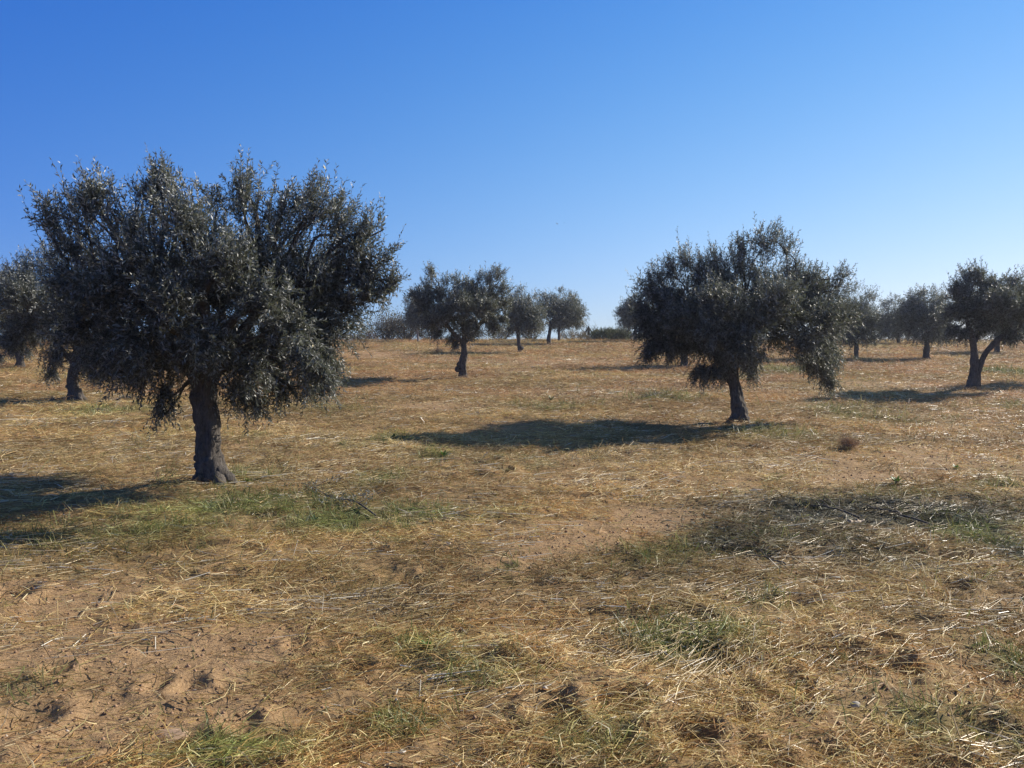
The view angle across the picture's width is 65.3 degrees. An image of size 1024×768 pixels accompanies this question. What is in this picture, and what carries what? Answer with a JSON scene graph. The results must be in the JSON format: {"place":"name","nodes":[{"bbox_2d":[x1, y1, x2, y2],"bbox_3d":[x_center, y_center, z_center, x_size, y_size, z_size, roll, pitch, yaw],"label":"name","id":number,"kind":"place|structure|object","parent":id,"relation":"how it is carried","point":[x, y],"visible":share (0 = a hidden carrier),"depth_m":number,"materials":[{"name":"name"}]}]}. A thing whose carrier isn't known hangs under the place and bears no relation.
{"place":"outdoors","nodes":[
{"label":"outdoors","id":0,"kind":"place"},
{"bbox_2d":[0,340,1023,767],"bbox_3d":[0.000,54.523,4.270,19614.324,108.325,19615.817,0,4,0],"label":"ground","id":1,"kind":"structure","parent":0,"point":[184,680],"depth_m":4.96,"materials":[{"name":"soil"}]},
{"bbox_2d":[0,256,44,367],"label":"olive tree","id":2,"kind":"object","parent":1,"relation":"on","point":[20,360],"visible":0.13,"depth_m":27.09,"materials":[{"name":"green plant"}]},
{"bbox_2d":[33,395,68,403],"bbox_3d":[-9.722,0.295,16.927,0.693,0.162,1.615,0,4,0],"label":"pruned branch","id":3,"kind":"object","parent":1,"relation":"on","point":[52,398],"visible":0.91,"depth_m":16.81,"materials":[{"name":"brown wood"}]},
{"bbox_2d":[0,233,126,400],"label":"olive tree","id":4,"kind":"object","parent":1,"relation":"on","point":[19,291],"visible":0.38,"depth_m":17.02,"materials":[{"name":"green plant"}]},
{"bbox_2d":[98,394,136,400],"bbox_3d":[-8.526,0.267,17.501,0.671,0.171,0.889,2,4,24],"label":"pruned branch","id":5,"kind":"object","parent":1,"relation":"on","point":[131,396],"visible":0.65,"depth_m":17.42,"materials":[{"name":"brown wood"}]},
{"bbox_2d":[155,728,189,742],"bbox_3d":[-1.351,1.394,3.163,0.152,0.033,0.107,0,4,0],"label":"rock","id":6,"kind":"object","parent":1,"relation":"on","point":[180,733],"visible":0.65,"depth_m":3.15,"materials":[{"name":"beige stone"}]},
{"bbox_2d":[17,144,411,487],"bbox_3d":[-3.070,-0.669,8.491,4.058,3.719,3.314,0,4,0],"label":"olive tree","id":7,"kind":"object","parent":1,"relation":"on","point":[202,347],"visible":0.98,"depth_m":8.09,"materials":[{"name":"green plant"}]},
{"bbox_2d":[292,474,382,515],"bbox_3d":[-1.689,1.008,7.603,0.572,0.220,1.760,-2,4,-31],"label":"pruned branch","id":8,"kind":"object","parent":1,"relation":"on","point":[348,499],"visible":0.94,"depth_m":7.40,"materials":[{"name":"brown wood"}]},
{"bbox_2d":[349,327,382,339],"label":"bush","id":9,"kind":"object","parent":1,"relation":"on","point":[370,335],"visible":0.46,"depth_m":58.80,"materials":[{"name":"green plant"}]},
{"bbox_2d":[363,304,405,339],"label":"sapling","id":10,"kind":"object","parent":1,"relation":"on","point":[371,326],"visible":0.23,"depth_m":60.64,"materials":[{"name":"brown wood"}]},
{"bbox_2d":[369,311,407,339],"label":"bush","id":11,"kind":"object","parent":1,"relation":"on","point":[382,330],"visible":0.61,"depth_m":57.48,"materials":[{"name":"green plant"}]},
{"bbox_2d":[383,308,420,340],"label":"bush","id":12,"kind":"object","parent":1,"relation":"on","point":[409,335],"visible":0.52,"depth_m":56.48,"materials":[{"name":"green plant"}]},
{"bbox_2d":[397,287,432,340],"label":"olive tree","id":13,"kind":"object","parent":1,"relation":"on","point":[413,321],"visible":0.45,"depth_m":51.41,"materials":[{"name":"green plant"}]},
{"bbox_2d":[418,638,432,650],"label":"weed","id":14,"kind":"object","parent":1,"relation":"on","point":[430,642],"visible":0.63,"depth_m":4.06,"materials":[{"name":"green plant"}]},
{"bbox_2d":[411,326,449,339],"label":"bush","id":15,"kind":"object","parent":1,"relation":"on","point":[421,335],"visible":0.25,"depth_m":57.79,"materials":[{"name":"green plant"}]},
{"bbox_2d":[402,259,514,377],"bbox_3d":[-1.368,-1.905,24.179,3.020,3.762,3.128,-3,5,-38],"label":"olive tree","id":16,"kind":"object","parent":1,"relation":"on","point":[471,304],"visible":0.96,"depth_m":24.05,"materials":[{"name":"green plant"}]},
{"bbox_2d":[450,330,486,338],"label":"bush","id":17,"kind":"object","parent":1,"relation":"on","point":[476,337],"visible":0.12,"depth_m":58.71,"materials":[{"name":"green plant"}]},
{"bbox_2d":[482,325,520,338],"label":"bush","id":18,"kind":"object","parent":1,"relation":"on","point":[505,335],"visible":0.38,"depth_m":58.25,"materials":[{"name":"green plant"}]},
{"bbox_2d":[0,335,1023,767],"bbox_3d":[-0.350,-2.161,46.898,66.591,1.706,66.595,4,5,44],"label":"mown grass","id":19,"kind":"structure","parent":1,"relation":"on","point":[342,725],"depth_m":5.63,"materials":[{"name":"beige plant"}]},
{"bbox_2d":[0,384,1023,767],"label":"soil crumbs","id":20,"kind":"object","parent":1,"relation":"on","point":[396,612],"visible":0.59,"depth_m":4.11,"materials":[{"name":"brown soil"}]},
{"bbox_2d":[502,281,555,352],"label":"olive tree","id":21,"kind":"object","parent":1,"relation":"on","point":[524,314],"visible":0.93,"depth_m":40.44,"materials":[{"name":"green plant"}]},
{"bbox_2d":[513,328,546,339],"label":"bush","id":22,"kind":"object","parent":1,"relation":"on","point":[530,337],"visible":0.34,"depth_m":58.74,"materials":[{"name":"green plant"}]},
{"bbox_2d":[535,285,591,342],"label":"olive tree","id":23,"kind":"object","parent":1,"relation":"on","point":[569,312],"visible":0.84,"depth_m":49.23,"materials":[{"name":"green plant"}]},
{"bbox_2d":[551,296,579,339],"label":"olive tree","id":24,"kind":"object","parent":1,"relation":"on","point":[559,336],"visible":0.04,"depth_m":54.31,"materials":[{"name":"green plant"}]},
{"bbox_2d":[560,327,582,338],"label":"bush","id":25,"kind":"object","parent":1,"relation":"on","point":[571,334],"visible":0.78,"depth_m":59.28,"materials":[{"name":"green plant"}]},
{"bbox_2d":[576,332,589,338],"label":"bush","id":26,"kind":"object","parent":1,"relation":"on","point":[583,336],"visible":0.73,"depth_m":57.89,"materials":[{"name":"green plant"}]},
{"bbox_2d":[575,323,595,338],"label":"bare shrub","id":27,"kind":"object","parent":1,"relation":"on","point":[585,329],"visible":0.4,"depth_m":58.70,"materials":[{"name":"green plant"}]},
{"bbox_2d":[588,327,612,339],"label":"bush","id":28,"kind":"object","parent":1,"relation":"on","point":[603,333],"visible":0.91,"depth_m":56.44,"materials":[{"name":"green plant"}]},
{"bbox_2d":[606,327,632,339],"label":"bush","id":29,"kind":"object","parent":1,"relation":"on","point":[616,333],"visible":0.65,"depth_m":56.93,"materials":[{"name":"green plant"}]},
{"bbox_2d":[612,292,650,340],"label":"olive tree","id":30,"kind":"object","parent":1,"relation":"on","point":[628,323],"visible":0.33,"depth_m":53.52,"materials":[{"name":"green plant"}]},
{"bbox_2d":[638,388,682,398],"bbox_3d":[3.527,0.185,19.084,0.454,0.247,1.792,3,5,37],"label":"pruned branch","id":31,"kind":"object","parent":1,"relation":"on","point":[660,392],"visible":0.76,"depth_m":19.09,"materials":[{"name":"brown wood"}]},
{"bbox_2d":[675,284,710,365],"bbox_3d":[7.015,-2.288,30.342,3.308,3.619,2.932,-3,5,-42],"label":"olive tree","id":32,"kind":"object","parent":1,"relation":"on","point":[685,362],"visible":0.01,"depth_m":30.39,"materials":[{"name":"green plant"}]},
{"bbox_2d":[463,461,1023,734],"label":"shed leaves","id":33,"kind":"object","parent":1,"relation":"on","point":[886,520],"visible":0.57,"depth_m":6.71,"materials":[{"name":"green plant"}]},
{"bbox_2d":[620,211,868,422],"bbox_3d":[4.058,-1.107,13.939,3.755,3.854,3.685,3,5,37],"label":"olive tree","id":34,"kind":"object","parent":1,"relation":"on","point":[718,322],"visible":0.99,"depth_m":13.78,"materials":[{"name":"green plant"}]},
{"bbox_2d":[744,542,785,564],"bbox_3d":[1.781,1.203,5.612,0.308,0.095,0.407,2,4,31],"label":"pruned branch","id":35,"kind":"object","parent":1,"relation":"on","point":[766,556],"visible":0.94,"depth_m":5.62,"materials":[{"name":"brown wood"}]},
{"bbox_2d":[804,498,859,517],"bbox_3d":[2.906,1.090,7.249,0.351,0.103,0.695,0,4,0],"label":"pruned branch","id":36,"kind":"object","parent":1,"relation":"on","point":[827,506],"visible":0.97,"depth_m":7.17,"materials":[{"name":"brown wood"}]},
{"bbox_2d":[836,432,860,449],"bbox_3d":[4.526,0.782,10.749,0.426,0.354,0.442,-3,5,-39],"label":"dry bush","id":37,"kind":"object","parent":1,"relation":"on","point":[848,443],"visible":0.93,"depth_m":10.72,"materials":[{"name":"brown plant"}]},
{"bbox_2d":[850,701,859,706],"bbox_3d":[1.474,1.381,3.435,0.045,0.036,0.040,0,4,0],"label":"stone","id":38,"kind":"object","parent":1,"relation":"on","point":[854,705],"visible":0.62,"depth_m":3.42,"materials":[{"name":"grey stone"}]},
{"bbox_2d":[846,519,864,523],"bbox_3d":[2.896,1.154,6.732,0.265,0.065,0.062,-3,5,-42],"label":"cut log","id":39,"kind":"object","parent":1,"relation":"on","point":[848,520],"visible":0.61,"depth_m":6.70,"materials":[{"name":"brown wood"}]},
{"bbox_2d":[832,276,890,357],"bbox_3d":[15.191,-2.942,35.952,3.413,3.892,2.998,3,5,38],"label":"olive tree","id":40,"kind":"object","parent":1,"relation":"on","point":[872,319],"visible":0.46,"depth_m":35.44,"materials":[{"name":"green plant"}]},
{"bbox_2d":[850,502,932,524],"bbox_3d":[3.413,1.098,7.014,0.421,0.093,0.749,-3,5,-36],"label":"pruned branch","id":41,"kind":"object","parent":1,"relation":"on","point":[895,511],"visible":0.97,"depth_m":6.94,"materials":[{"name":"brown wood"}]},
{"bbox_2d":[875,292,911,343],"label":"olive tree","id":42,"kind":"object","parent":1,"relation":"on","point":[888,313],"visible":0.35,"depth_m":49.62,"materials":[{"name":"green plant"}]},
{"bbox_2d":[885,476,907,483],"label":"weed","id":43,"kind":"object","parent":1,"relation":"on","point":[895,479],"visible":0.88,"depth_m":8.42,"materials":[{"name":"green plant"}]},
{"bbox_2d":[888,282,962,358],"bbox_3d":[18.500,-2.738,35.520,3.283,3.558,3.181,0,4,0],"label":"olive tree","id":44,"kind":"object","parent":1,"relation":"on","point":[915,313],"visible":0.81,"depth_m":35.30,"materials":[{"name":"green plant"}]},
{"bbox_2d":[937,255,1023,390],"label":"olive tree","id":45,"kind":"object","parent":1,"relation":"on","point":[997,304],"visible":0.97,"depth_m":20.39,"materials":[{"name":"green plant"}]},
{"bbox_2d":[973,295,1023,351],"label":"olive tree","id":46,"kind":"object","parent":1,"relation":"on","point":[997,347],"visible":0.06,"depth_m":40.87,"materials":[{"name":"green plant"}]},
{"bbox_2d":[0,336,1023,767],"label":"green grass","id":47,"kind":"structure","parent":0,"point":[476,664],"depth_m":6.23,"materials":[{"name":"green plant"}]},
{"bbox_2d":[0,0,1023,339],"label":"sky","id":48,"kind":"structure","parent":0,"point":[889,133],"materials":[{"name":"blue"}]}
]}

